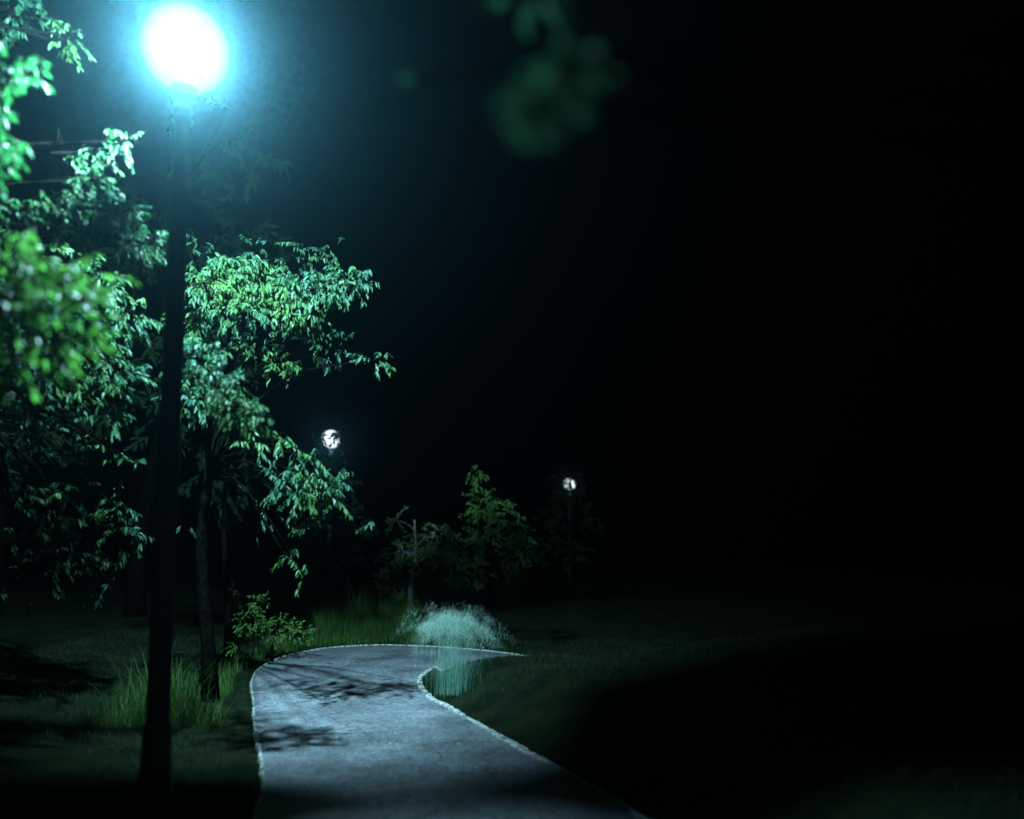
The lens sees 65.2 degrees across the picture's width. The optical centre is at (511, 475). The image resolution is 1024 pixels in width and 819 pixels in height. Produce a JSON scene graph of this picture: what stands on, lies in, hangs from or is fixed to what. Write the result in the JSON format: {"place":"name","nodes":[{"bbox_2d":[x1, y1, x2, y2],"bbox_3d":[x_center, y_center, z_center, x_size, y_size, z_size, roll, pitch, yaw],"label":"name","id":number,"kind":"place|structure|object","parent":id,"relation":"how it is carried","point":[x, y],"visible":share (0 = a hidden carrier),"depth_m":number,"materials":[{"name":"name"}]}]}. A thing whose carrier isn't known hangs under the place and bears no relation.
{"place":"outdoors","nodes":[
{"label":"outdoors","id":0,"kind":"place"},
{"bbox_2d":[252,645,636,818],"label":"path","id":1,"kind":"structure","parent":0,"point":[440,770],"depth_m":5.96,"materials":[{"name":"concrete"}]},
{"bbox_2d":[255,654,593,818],"bbox_3d":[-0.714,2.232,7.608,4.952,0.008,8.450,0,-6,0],"label":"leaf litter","id":2,"kind":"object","parent":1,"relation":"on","point":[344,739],"visible":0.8,"depth_m":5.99,"materials":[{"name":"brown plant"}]},
{"bbox_2d":[0,563,1023,818],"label":"ground","id":3,"kind":"structure","parent":0,"point":[682,603],"depth_m":7.51,"materials":[{"name":"green plant"}]},
{"bbox_2d":[0,227,139,412],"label":"broadleaf tree","id":4,"kind":"object","parent":3,"relation":"on","point":[30,312],"visible":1,"depth_m":3.07,"materials":[{"name":"green plant"}]},
{"bbox_2d":[0,189,153,618],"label":"broadleaf tree","id":5,"kind":"object","parent":3,"relation":"on","point":[8,442],"visible":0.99,"depth_m":7.53,"materials":[{"name":"green plant"}]},
{"bbox_2d":[0,218,166,610],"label":"broadleaf tree","id":6,"kind":"object","parent":3,"relation":"on","point":[41,459],"visible":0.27,"depth_m":17.38,"materials":[{"name":"green plant"}]},
{"bbox_2d":[0,0,187,456],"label":"broadleaf tree","id":7,"kind":"object","parent":3,"relation":"on","point":[120,239],"visible":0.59,"depth_m":5.45,"materials":[{"name":"green plant"}]},
{"bbox_2d":[0,87,296,617],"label":"broadleaf tree","id":8,"kind":"object","parent":3,"relation":"on","point":[135,601],"visible":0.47,"depth_m":15.36,"materials":[{"name":"green plant"}]},
{"bbox_2d":[133,20,208,818],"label":"street lamp","id":9,"kind":"object","parent":3,"relation":"on","point":[154,799],"visible":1,"depth_m":4.72,"materials":[{"name":"grey metal"}]},
{"bbox_2d":[219,591,316,661],"bbox_3d":[-3.405,2.151,10.931,0.938,1.116,1.356,-5,-7,39],"label":"shrub","id":10,"kind":"object","parent":3,"relation":"on","point":[269,624],"visible":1,"depth_m":10.91,"materials":[{"name":"green plant"}]},
{"bbox_2d":[91,588,445,727],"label":"tall grass","id":11,"kind":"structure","parent":3,"relation":"on","point":[369,625],"depth_m":12.97,"materials":[{"name":"green plant"}]},
{"bbox_2d":[151,234,395,702],"bbox_3d":[-2.079,-0.198,7.184,2.166,4.972,3.344,2,-6,-24],"label":"broadleaf tree","id":12,"kind":"object","parent":3,"relation":"on","point":[228,382],"visible":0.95,"depth_m":7.41,"materials":[{"name":"green plant"}]},
{"bbox_2d":[195,293,353,668],"bbox_3d":[-3.341,0.052,10.817,2.234,5.178,1.155,0,-6,0],"label":"broadleaf tree","id":13,"kind":"object","parent":3,"relation":"on","point":[226,572],"visible":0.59,"depth_m":10.74,"materials":[{"name":"green plant"}]},
{"bbox_2d":[323,448,333,599],"bbox_3d":[-4.789,1.027,20.998,0.500,4.480,0.500,0,-6,0],"label":"street lamp","id":14,"kind":"object","parent":3,"relation":"on","point":[327,594],"visible":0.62,"depth_m":20.80,"materials":[{"name":"grey metal"}]},
{"bbox_2d":[280,430,381,603],"bbox_3d":[-4.601,1.049,19.546,2.884,4.342,2.662,0,-6,0],"label":"broadleaf tree","id":15,"kind":"object","parent":3,"relation":"on","point":[338,578],"visible":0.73,"depth_m":19.30,"materials":[{"name":"green plant"}]},
{"bbox_2d":[249,644,523,818],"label":"path edging","id":16,"kind":"object","parent":3,"relation":"on","point":[262,782],"visible":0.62,"depth_m":6.71,"materials":[{"name":"grey concrete"}]},
{"bbox_2d":[371,505,460,612],"bbox_3d":[-2.047,1.811,16.777,1.977,2.390,1.530,-2,-6,16],"label":"broadleaf tree","id":17,"kind":"object","parent":3,"relation":"on","point":[415,558],"visible":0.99,"depth_m":16.77,"materials":[{"name":"green plant"}]},
{"bbox_2d":[392,601,514,696],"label":"ornamental grass","id":18,"kind":"object","parent":3,"relation":"on","point":[450,630],"depth_m":8.25,"materials":[{"name":"green"}]},
{"bbox_2d":[443,465,544,607],"bbox_3d":[-0.394,1.396,17.749,2.258,3.294,1.492,0,-6,0],"label":"broadleaf tree","id":19,"kind":"object","parent":3,"relation":"on","point":[493,531],"visible":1,"depth_m":17.69,"materials":[{"name":"green plant"}]},
{"bbox_2d":[417,666,650,818],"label":"path edging","id":20,"kind":"object","parent":3,"relation":"on","point":[543,759],"visible":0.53,"depth_m":6.05,"materials":[{"name":"grey concrete"}]},
{"bbox_2d":[527,465,604,585],"bbox_3d":[1.936,1.901,29.421,2.971,4.544,3.416,0,-6,0],"label":"broadleaf tree","id":21,"kind":"object","parent":3,"relation":"on","point":[578,490],"visible":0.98,"depth_m":29.43,"materials":[{"name":"green plant"}]},
{"bbox_2d":[399,0,1023,156],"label":"broadleaf tree","id":22,"kind":"object","parent":3,"relation":"on","point":[529,103],"visible":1,"depth_m":1.10,"materials":[{"name":"green plant"}]},
{"bbox_2d":[0,0,1023,562],"label":"sky","id":23,"kind":"structure","parent":0,"point":[745,343],"materials":[{"name":"black"}]}
]}

